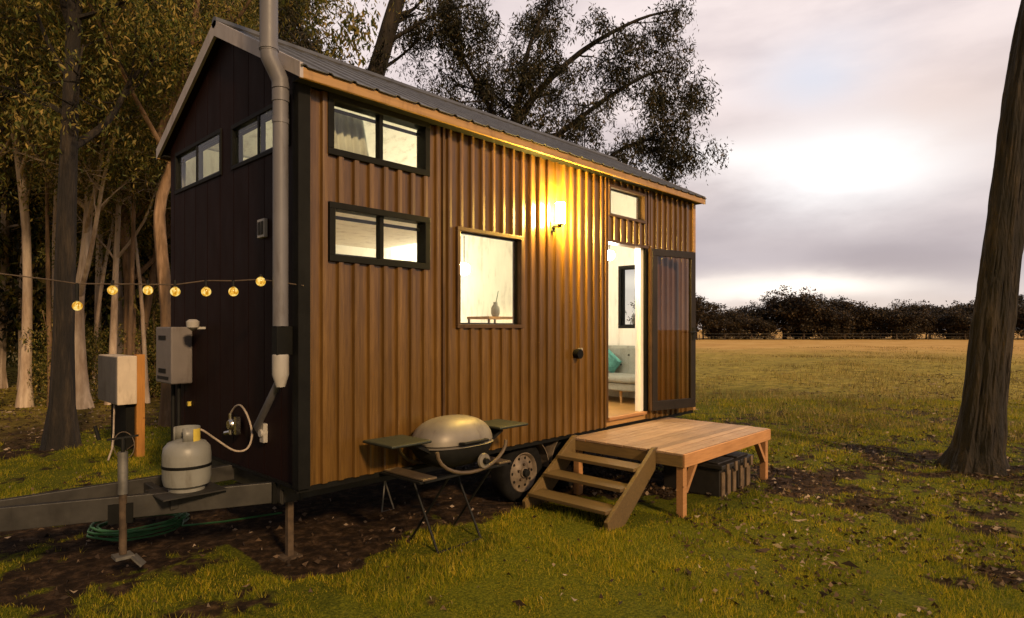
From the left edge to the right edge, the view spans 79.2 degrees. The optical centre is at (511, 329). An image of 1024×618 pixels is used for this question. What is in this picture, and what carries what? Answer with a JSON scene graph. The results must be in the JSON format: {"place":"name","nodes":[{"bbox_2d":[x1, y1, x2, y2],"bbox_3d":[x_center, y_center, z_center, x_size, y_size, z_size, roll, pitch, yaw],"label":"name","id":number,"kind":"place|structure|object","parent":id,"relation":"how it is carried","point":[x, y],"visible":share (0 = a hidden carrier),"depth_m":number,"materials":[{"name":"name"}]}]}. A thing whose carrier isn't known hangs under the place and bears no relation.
{"place":"outdoors","nodes":[
{"label":"outdoors","id":0,"kind":"place"},
{"bbox_2d":[0,330,1023,617],"bbox_3d":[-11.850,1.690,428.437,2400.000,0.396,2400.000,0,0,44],"label":"ground","id":1,"kind":"structure","parent":0,"point":[358,506],"depth_m":5.08,"materials":[{"name":"brown soil"}]},
{"bbox_2d":[0,231,39,369],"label":"wood gum","id":2,"kind":"object","parent":1,"relation":"on","point":[10,358],"depth_m":25.98,"materials":[{"name":"green plant"}]},
{"bbox_2d":[8,341,38,359],"bbox_3d":[-25.012,-3.692,33.323,8.554,13.672,6.625,0,0,-37],"label":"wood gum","id":3,"kind":"object","parent":1,"relation":"on","point":[10,346],"depth_m":32.03,"materials":[{"name":"green plant"}]},
{"bbox_2d":[6,148,55,194],"bbox_3d":[-14.253,-4.133,18.347,4.746,11.832,5.393,0,0,-12],"label":"gum tree","id":4,"kind":"object","parent":1,"relation":"on","point":[33,173],"visible":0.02,"depth_m":16.79,"materials":[{"name":"green plant"}]},
{"bbox_2d":[0,30,81,388],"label":"gum tree","id":5,"kind":"object","parent":1,"relation":"on","point":[20,306],"visible":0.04,"depth_m":17.36,"materials":[{"name":"green plant"}]},
{"bbox_2d":[0,74,97,193],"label":"gum tree","id":6,"kind":"object","parent":1,"relation":"on","point":[13,162],"visible":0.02,"depth_m":16.66,"materials":[{"name":"green plant"}]},
{"bbox_2d":[6,169,93,371],"bbox_3d":[-18.119,-4.094,23.120,7.826,12.266,7.401,0,0,-24],"label":"wood gum","id":7,"kind":"object","parent":1,"relation":"on","point":[8,350],"visible":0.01,"depth_m":22.16,"materials":[{"name":"green plant"}]},
{"bbox_2d":[0,8,104,172],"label":"gum tree","id":8,"kind":"object","parent":1,"relation":"on","point":[41,90],"visible":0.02,"depth_m":14.69,"materials":[{"name":"green plant"}]},
{"bbox_2d":[0,9,111,406],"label":"gum tree","id":9,"kind":"object","parent":1,"relation":"on","point":[48,289],"visible":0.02,"depth_m":13.49,"materials":[{"name":"brown plant"}]},
{"bbox_2d":[0,12,113,158],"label":"gum tree","id":10,"kind":"object","parent":1,"relation":"on","point":[6,145],"visible":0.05,"depth_m":13.61,"materials":[{"name":"green plant"}]},
{"bbox_2d":[4,51,123,353],"bbox_3d":[-11.252,-5.454,15.702,6.644,14.481,5.881,0,0,-25],"label":"gum tree","id":11,"kind":"object","parent":1,"relation":"on","point":[120,315],"visible":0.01,"depth_m":16.56,"materials":[{"name":"green plant"}]},
{"bbox_2d":[11,296,122,406],"bbox_3d":[-9.980,0.598,14.112,1.870,3.022,2.237,0,0,9],"label":"wood shrub","id":12,"kind":"object","parent":1,"relation":"on","point":[92,342],"visible":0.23,"depth_m":13.86,"materials":[{"name":"green plant"}]},
{"bbox_2d":[0,1,134,407],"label":"gum tree","id":13,"kind":"object","parent":1,"relation":"on","point":[24,395],"visible":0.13,"depth_m":13.50,"materials":[{"name":"green plant"}]},
{"bbox_2d":[0,38,146,388],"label":"wood gum","id":14,"kind":"object","parent":1,"relation":"on","point":[6,225],"visible":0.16,"depth_m":17.64,"materials":[{"name":"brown plant"}]},
{"bbox_2d":[0,6,166,402],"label":"gum tree","id":15,"kind":"object","parent":1,"relation":"on","point":[144,351],"visible":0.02,"depth_m":14.30,"materials":[{"name":"green plant"}]},
{"bbox_2d":[0,18,167,331],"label":"gum tree","id":16,"kind":"object","parent":1,"relation":"on","point":[54,221],"depth_m":14.32,"materials":[{"name":"green plant"}]},
{"bbox_2d":[0,20,170,392],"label":"wood gum","id":17,"kind":"object","parent":1,"relation":"on","point":[13,311],"visible":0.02,"depth_m":17.45,"materials":[{"name":"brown plant"}]},
{"bbox_2d":[17,8,160,401],"bbox_3d":[-10.139,-3.069,15.328,5.953,9.674,3.449,0,0,44],"label":"gum tree","id":18,"kind":"object","parent":1,"relation":"on","point":[105,260],"visible":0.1,"depth_m":14.39,"materials":[{"name":"green plant"}]},
{"bbox_2d":[0,0,177,354],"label":"gum tree","id":19,"kind":"object","parent":1,"relation":"on","point":[130,312],"visible":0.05,"depth_m":13.64,"materials":[{"name":"brown plant"}]},
{"bbox_2d":[30,118,152,279],"bbox_3d":[-11.099,-5.798,17.765,6.219,15.194,5.329,0,0,44],"label":"gum tree","id":20,"kind":"object","parent":1,"relation":"on","point":[148,254],"depth_m":18.35,"materials":[{"name":"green plant"}]},
{"bbox_2d":[17,3,170,355],"bbox_3d":[-9.573,-6.066,15.203,6.597,15.695,6.706,0,0,-7],"label":"gum tree","id":21,"kind":"object","parent":1,"relation":"on","point":[126,256],"visible":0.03,"depth_m":14.60,"materials":[{"name":"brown plant"}]},
{"bbox_2d":[0,0,211,134],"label":"gum tree","id":22,"kind":"object","parent":1,"relation":"on","point":[2,128],"visible":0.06,"depth_m":11.74,"materials":[{"name":"green plant"}]},
{"bbox_2d":[0,2,213,396],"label":"gum tree","id":23,"kind":"object","parent":1,"relation":"on","point":[98,279],"visible":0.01,"depth_m":15.76,"materials":[{"name":"green plant"}]},
{"bbox_2d":[0,0,224,404],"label":"gum tree","id":24,"kind":"object","parent":1,"relation":"on","point":[117,255],"visible":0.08,"depth_m":13.79,"materials":[{"name":"green plant"}]},
{"bbox_2d":[0,0,238,408],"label":"gum tree","id":25,"kind":"object","parent":1,"relation":"on","point":[84,400],"visible":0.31,"depth_m":12.41,"materials":[{"name":"green plant"}]},
{"bbox_2d":[98,354,144,460],"bbox_3d":[-5.340,1.045,8.365,1.029,1.410,0.469,0,0,44],"label":"meter box","id":26,"kind":"object","parent":1,"relation":"on","point":[121,383],"visible":0.88,"depth_m":8.22,"materials":[{"name":"grey metal"}]},
{"bbox_2d":[89,292,160,397],"bbox_3d":[-8.933,0.604,15.387,1.902,3.074,2.276,0,0,-2],"label":"wood shrub","id":27,"kind":"object","parent":1,"relation":"on","point":[154,388],"visible":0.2,"depth_m":15.25,"materials":[{"name":"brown plant"}]},
{"bbox_2d":[3,1,258,350],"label":"wood gum","id":28,"kind":"object","parent":1,"relation":"on","point":[106,300],"visible":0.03,"depth_m":17.46,"materials":[{"name":"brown plant"}]},
{"bbox_2d":[0,0,289,450],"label":"gum tree","id":29,"kind":"object","parent":1,"relation":"on","point":[61,429],"visible":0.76,"depth_m":8.88,"materials":[{"name":"green plant"}]},
{"bbox_2d":[0,0,342,353],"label":"gum tree","id":30,"kind":"object","parent":1,"relation":"on","point":[149,298],"visible":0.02,"depth_m":14.92,"materials":[{"name":"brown plant"}]},
{"bbox_2d":[6,0,346,169],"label":"gum tree","id":31,"kind":"object","parent":1,"relation":"on","point":[164,50],"visible":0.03,"depth_m":13.77,"materials":[{"name":"green plant"}]},
{"bbox_2d":[86,512,281,540],"bbox_3d":[-2.858,1.634,5.439,1.454,0.105,0.686,0,0,-33],"label":"garden hose","id":32,"kind":"object","parent":1,"relation":"on","point":[135,532],"visible":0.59,"depth_m":5.05,"materials":[{"name":"green rubber"}]},
{"bbox_2d":[0,0,428,426],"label":"gum tree","id":33,"kind":"object","parent":1,"relation":"on","point":[162,260],"visible":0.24,"depth_m":10.69,"materials":[{"name":"green plant"}]},
{"bbox_2d":[120,0,320,318],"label":"gum tree","id":34,"kind":"object","parent":1,"relation":"on","point":[151,220],"visible":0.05,"depth_m":16.00,"materials":[{"name":"green plant"}]},
{"bbox_2d":[79,0,368,224],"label":"wood gum","id":35,"kind":"object","parent":1,"relation":"on","point":[319,12],"visible":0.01,"depth_m":24.59,"materials":[{"name":"green plant"}]},
{"bbox_2d":[149,3,303,388],"bbox_3d":[-8.836,-5.776,17.050,6.826,15.138,5.194,0,0,-21],"label":"gum tree","id":36,"kind":"object","parent":1,"relation":"on","point":[156,297],"depth_m":16.46,"materials":[{"name":"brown plant"}]},
{"bbox_2d":[108,0,380,335],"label":"wood gum","id":37,"kind":"object","parent":1,"relation":"on","point":[339,37],"visible":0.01,"depth_m":18.78,"materials":[{"name":"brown plant"}]},
{"bbox_2d":[171,0,344,44],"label":"gum tree","id":38,"kind":"object","parent":1,"relation":"on","point":[232,14],"visible":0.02,"depth_m":13.30,"materials":[{"name":"green plant"}]},
{"bbox_2d":[200,0,498,93],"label":"gum tree","id":39,"kind":"object","parent":1,"relation":"on","point":[387,38],"visible":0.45,"depth_m":16.79,"materials":[{"name":"green plant"}]},
{"bbox_2d":[0,0,705,566],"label":"tiny house","id":40,"kind":"structure","parent":1,"relation":"on","point":[340,350],"depth_m":5.25,"materials":[{"name":"brown metal"}]},
{"bbox_2d":[0,273,303,310],"bbox_3d":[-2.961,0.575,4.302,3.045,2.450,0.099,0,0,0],"label":"string lights","id":41,"kind":"object","parent":40,"relation":"hanging from","point":[112,289],"visible":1,"depth_m":4.29,"materials":[{"name":"warm glowing bulb glass"},{"name":"black rubber cable"}]},
{"bbox_2d":[175,128,221,194],"bbox_3d":[-2.848,-1.502,5.638,1.120,0.395,0.062,0,0,44],"label":"window","id":42,"kind":"structure","parent":40,"relation":"in","point":[198,146],"depth_m":5.62,"materials":[{"name":"black metal"}]},
{"bbox_2d":[161,404,252,493],"bbox_3d":[-2.192,0.856,4.566,0.366,0.530,0.811,0,0,13],"label":"gas bottle","id":43,"kind":"object","parent":40,"relation":"on","point":[186,466],"visible":1,"depth_m":4.23,"materials":[{"name":"paint"}]},
{"bbox_2d":[231,94,289,169],"bbox_3d":[-1.928,-1.488,4.762,1.000,0.365,0.062,0,0,44],"label":"window","id":44,"kind":"structure","parent":40,"relation":"in","point":[261,115],"depth_m":4.79,"materials":[{"name":"black metal"}]},
{"bbox_2d":[334,112,368,155],"bbox_3d":[-1.272,-1.395,4.795,0.040,0.531,0.490,0,0,44],"label":"curtain","id":45,"kind":"object","parent":40,"relation":"hanging from","point":[349,134],"visible":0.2,"depth_m":4.80,"materials":[{"name":"fabric"}]},
{"bbox_2d":[328,92,429,176],"bbox_3d":[-1.035,-1.478,4.795,0.120,0.445,0.926,0,0,44],"label":"window","id":46,"kind":"structure","parent":40,"relation":"in","point":[380,114],"depth_m":4.77,"materials":[{"name":"black metal"}]},
{"bbox_2d":[328,201,429,269],"bbox_3d":[-1.031,-0.703,4.799,0.120,0.429,0.915,0,0,44],"label":"window","id":47,"kind":"structure","parent":40,"relation":"in","point":[423,223],"depth_m":4.77,"materials":[{"name":"black metal"}]},
{"bbox_2d":[461,236,469,274],"bbox_3d":[-0.600,-1.461,7.752,0.148,1.572,0.148,0,0,44],"label":"pendant lamp","id":48,"kind":"object","parent":40,"relation":"hanging from","point":[465,268],"visible":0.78,"depth_m":7.71,"materials":[{"name":"white"}]},
{"bbox_2d":[455,226,523,327],"bbox_3d":[-0.219,-0.446,5.652,0.120,0.876,0.839,0,0,44],"label":"window","id":49,"kind":"structure","parent":40,"relation":"in","point":[518,241],"depth_m":5.74,"materials":[{"name":"brown metal"}]},
{"bbox_2d":[467,316,512,322],"bbox_3d":[-0.204,0.438,6.297,0.320,1.125,0.400,0,0,44],"label":"side table","id":50,"kind":"object","parent":40,"relation":"on","point":[494,318],"visible":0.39,"depth_m":6.15,"materials":[{"name":"brown wood"}]},
{"bbox_2d":[491,291,499,315],"bbox_3d":[-0.169,-0.259,6.319,0.090,0.266,0.090,0,0,44],"label":"vase","id":51,"kind":"object","parent":50,"relation":"on","point":[495,309],"visible":0.91,"depth_m":6.29,"materials":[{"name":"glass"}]},
{"bbox_2d":[608,244,614,259],"bbox_3d":[1.194,-1.399,7.562,0.119,1.118,0.119,0,0,44],"label":"pendant lamp","id":52,"kind":"object","parent":40,"relation":"hanging from","point":[611,254],"visible":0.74,"depth_m":7.52,"materials":[{"name":"white"}]},
{"bbox_2d":[608,345,634,403],"bbox_3d":[1.318,0.622,8.860,1.690,0.763,0.750,0,0,44],"label":"sofa","id":53,"kind":"object","parent":40,"relation":"on","point":[621,378],"visible":0.15,"depth_m":8.77,"materials":[{"name":"grey fabric"}]},
{"bbox_2d":[608,349,621,372],"bbox_3d":[1.416,0.465,8.912,0.400,0.380,0.162,0,0,44],"label":"cushion","id":54,"kind":"object","parent":53,"relation":"on","point":[614,362],"visible":0.71,"depth_m":8.84,"materials":[{"name":"teal fabric"}]},
{"bbox_2d":[618,265,634,327],"bbox_3d":[1.903,-0.470,8.909,0.810,0.920,0.120,0,0,44],"label":"window","id":55,"kind":"structure","parent":40,"relation":"in","point":[621,269],"depth_m":9.13,"materials":[{"name":"black metal"}]},
{"bbox_2d":[609,183,645,223],"bbox_3d":[1.316,-1.455,7.263,0.120,0.360,0.775,0,0,44],"label":"window","id":56,"kind":"structure","parent":40,"relation":"in","point":[640,197],"depth_m":7.37,"materials":[{"name":"brown metal"}]},
{"bbox_2d":[648,248,696,410],"bbox_3d":[2.018,0.007,7.693,0.785,1.975,0.103,0,0,-32],"label":"door","id":57,"kind":"structure","parent":40,"relation":"in","point":[653,403],"depth_m":7.60,"materials":[{"name":"brown metal"}]},
{"bbox_2d":[363,415,527,553],"bbox_3d":[-0.465,1.198,4.917,0.579,1.016,1.420,0,0,44],"label":"barbecue","id":58,"kind":"object","parent":1,"relation":"on","point":[447,442],"visible":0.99,"depth_m":4.74,"materials":[{"name":"metal"}]},
{"bbox_2d":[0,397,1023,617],"bbox_3d":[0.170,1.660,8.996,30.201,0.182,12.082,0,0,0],"label":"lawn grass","id":59,"kind":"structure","parent":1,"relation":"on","point":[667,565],"depth_m":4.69,"materials":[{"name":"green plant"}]},
{"bbox_2d":[0,369,1023,617],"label":"leaf litter","id":60,"kind":"object","parent":1,"relation":"on","point":[836,563],"visible":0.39,"depth_m":5.77,"materials":[{"name":"brown plant"}]},
{"bbox_2d":[389,0,731,188],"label":"gum tree","id":61,"kind":"object","parent":1,"relation":"on","point":[483,88],"visible":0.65,"depth_m":16.66,"materials":[{"name":"green plant"}]},
{"bbox_2d":[522,435,657,530],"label":"timber steps","id":62,"kind":"structure","parent":1,"relation":"on","point":[619,512],"depth_m":5.67,"materials":[{"name":"brown wood"}]},
{"bbox_2d":[625,301,634,323],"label":"gum","id":63,"kind":"object","parent":1,"relation":"on","point":[631,322],"visible":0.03,"depth_m":107.60,"materials":[{"name":"green plant"}]},
{"bbox_2d":[574,417,770,517],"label":"timber deck","id":64,"kind":"structure","parent":1,"relation":"on","point":[684,444],"depth_m":6.31,"materials":[{"name":"brown wood"}]},
{"bbox_2d":[664,456,739,496],"bbox_3d":[2.001,1.526,6.564,0.704,0.347,0.427,0,0,44],"label":"storage trunk","id":65,"kind":"object","parent":1,"relation":"on","point":[716,476],"visible":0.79,"depth_m":6.33,"materials":[{"name":"black plastic"}]},
{"bbox_2d":[700,314,718,338],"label":"gum","id":66,"kind":"object","parent":1,"relation":"on","point":[708,336],"visible":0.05,"depth_m":109.64,"materials":[{"name":"green plant"}]},
{"bbox_2d":[700,314,719,338],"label":"gum","id":67,"kind":"object","parent":1,"relation":"on","point":[709,334],"visible":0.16,"depth_m":106.30,"materials":[{"name":"green plant"}]},
{"bbox_2d":[696,292,726,339],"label":"gum","id":68,"kind":"object","parent":1,"relation":"on","point":[701,307],"visible":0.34,"depth_m":97.60,"materials":[{"name":"green plant"}]},
{"bbox_2d":[697,308,728,338],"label":"gum","id":69,"kind":"object","parent":1,"relation":"on","point":[709,318],"visible":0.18,"depth_m":101.22,"materials":[{"name":"green plant"}]},
{"bbox_2d":[708,313,745,339],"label":"gum","id":70,"kind":"object","parent":1,"relation":"on","point":[728,323],"visible":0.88,"depth_m":99.97,"materials":[{"name":"green plant"}]},
{"bbox_2d":[722,451,753,487],"bbox_3d":[2.280,1.526,6.858,0.704,0.347,0.347,0,0,44],"label":"storage trunk","id":71,"kind":"object","parent":1,"relation":"on","point":[743,471],"visible":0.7,"depth_m":6.62,"materials":[{"name":"black plastic"}]},
{"bbox_2d":[719,307,759,339],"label":"gum","id":72,"kind":"object","parent":1,"relation":"on","point":[749,321],"visible":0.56,"depth_m":101.05,"materials":[{"name":"green plant"}]},
{"bbox_2d":[730,306,757,338],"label":"gum","id":73,"kind":"object","parent":1,"relation":"on","point":[741,310],"visible":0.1,"depth_m":107.28,"materials":[{"name":"green plant"}]},
{"bbox_2d":[748,316,780,339],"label":"gum","id":74,"kind":"object","parent":1,"relation":"on","point":[763,327],"visible":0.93,"depth_m":100.67,"materials":[{"name":"green plant"}]},
{"bbox_2d":[742,300,786,336],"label":"gum","id":75,"kind":"object","parent":1,"relation":"on","point":[762,312],"visible":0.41,"depth_m":104.30,"materials":[{"name":"green plant"}]},
{"bbox_2d":[759,285,797,338],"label":"gum","id":76,"kind":"object","parent":1,"relation":"on","point":[772,306],"visible":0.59,"depth_m":101.91,"materials":[{"name":"green plant"}]},
{"bbox_2d":[762,294,809,338],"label":"gum","id":77,"kind":"object","parent":1,"relation":"on","point":[779,316],"visible":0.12,"depth_m":104.56,"materials":[{"name":"green plant"}]},
{"bbox_2d":[778,317,813,338],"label":"gum","id":78,"kind":"object","parent":1,"relation":"on","point":[795,334],"visible":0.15,"depth_m":105.62,"materials":[{"name":"green plant"}]},
{"bbox_2d":[771,286,839,339],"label":"gum","id":79,"kind":"object","parent":1,"relation":"on","point":[802,308],"visible":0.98,"depth_m":98.61,"materials":[{"name":"green plant"}]},
{"bbox_2d":[792,313,820,338],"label":"gum","id":80,"kind":"object","parent":1,"relation":"on","point":[813,334],"visible":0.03,"depth_m":107.68,"materials":[{"name":"green plant"}]},
{"bbox_2d":[808,305,860,339],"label":"gum","id":81,"kind":"object","parent":1,"relation":"on","point":[844,316],"visible":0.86,"depth_m":98.55,"materials":[{"name":"green plant"}]},
{"bbox_2d":[811,292,859,332],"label":"gum","id":82,"kind":"object","parent":1,"relation":"on","point":[835,301],"visible":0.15,"depth_m":105.65,"materials":[{"name":"green plant"}]},
{"bbox_2d":[821,309,858,338],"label":"gum","id":83,"kind":"object","parent":1,"relation":"on","point":[840,330],"visible":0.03,"depth_m":100.94,"materials":[{"name":"green plant"}]},
{"bbox_2d":[677,346,1023,444],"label":"paddock grass","id":84,"kind":"structure","parent":1,"relation":"on","point":[763,394],"depth_m":15.70,"materials":[{"name":"plant"}]},
{"bbox_2d":[830,299,880,338],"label":"gum","id":85,"kind":"object","parent":1,"relation":"on","point":[856,309],"visible":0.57,"depth_m":100.58,"materials":[{"name":"green plant"}]},
{"bbox_2d":[699,334,1018,339],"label":"paddock fence","id":86,"kind":"object","parent":1,"relation":"on","point":[844,337],"visible":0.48,"depth_m":96.98,"materials":[{"name":"wood"}]},
{"bbox_2d":[852,307,891,339],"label":"gum","id":87,"kind":"object","parent":1,"relation":"on","point":[878,320],"visible":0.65,"depth_m":100.94,"materials":[{"name":"green plant"}]},
{"bbox_2d":[877,303,917,338],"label":"gum","id":88,"kind":"object","parent":1,"relation":"on","point":[890,331],"visible":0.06,"depth_m":108.68,"materials":[{"name":"green plant"}]},
{"bbox_2d":[891,299,911,337],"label":"gum","id":89,"kind":"object","parent":1,"relation":"on","point":[898,305],"visible":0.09,"depth_m":109.63,"materials":[{"name":"green plant"}]},
{"bbox_2d":[880,306,931,339],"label":"gum","id":90,"kind":"object","parent":1,"relation":"on","point":[900,317],"visible":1,"depth_m":98.22,"materials":[{"name":"green plant"}]},
{"bbox_2d":[887,301,942,338],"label":"gum","id":91,"kind":"object","parent":1,"relation":"on","point":[917,308],"visible":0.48,"depth_m":99.74,"materials":[{"name":"green plant"}]},
{"bbox_2d":[909,307,948,338],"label":"gum","id":92,"kind":"object","parent":1,"relation":"on","point":[936,315],"visible":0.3,"depth_m":101.71,"materials":[{"name":"green plant"}]},
{"bbox_2d":[913,300,948,338],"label":"gum","id":93,"kind":"object","parent":1,"relation":"on","point":[941,306],"visible":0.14,"depth_m":108.38,"materials":[{"name":"green plant"}]},
{"bbox_2d":[924,303,966,338],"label":"gum","id":94,"kind":"object","parent":1,"relation":"on","point":[937,334],"visible":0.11,"depth_m":108.78,"materials":[{"name":"green plant"}]},
{"bbox_2d":[939,306,972,339],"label":"gum","id":95,"kind":"object","parent":1,"relation":"on","point":[956,318],"visible":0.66,"depth_m":99.15,"materials":[{"name":"green plant"}]},
{"bbox_2d":[939,300,974,338],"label":"gum","id":96,"kind":"object","parent":1,"relation":"on","point":[969,307],"visible":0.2,"depth_m":102.31,"materials":[{"name":"green plant"}]},
{"bbox_2d":[933,0,1023,475],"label":"gum tree","id":97,"kind":"object","parent":1,"relation":"on","point":[978,443],"visible":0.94,"depth_m":7.38,"materials":[{"name":"brown plant"}]},
{"bbox_2d":[972,294,1023,327],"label":"gum","id":98,"kind":"object","parent":1,"relation":"on","point":[1021,299],"visible":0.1,"depth_m":105.97,"materials":[{"name":"green plant"}]},
{"bbox_2d":[1015,316,1023,334],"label":"gum","id":99,"kind":"object","parent":1,"relation":"on","point":[1020,328],"visible":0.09,"depth_m":103.88,"materials":[{"name":"green plant"}]},
{"bbox_2d":[1016,307,1023,336],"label":"gum","id":100,"kind":"object","parent":1,"relation":"on","point":[1021,314],"visible":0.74,"depth_m":100.16,"materials":[{"name":"green plant"}]},
{"bbox_2d":[142,0,1023,329],"label":"sky","id":101,"kind":"structure","parent":0,"point":[862,134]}
]}

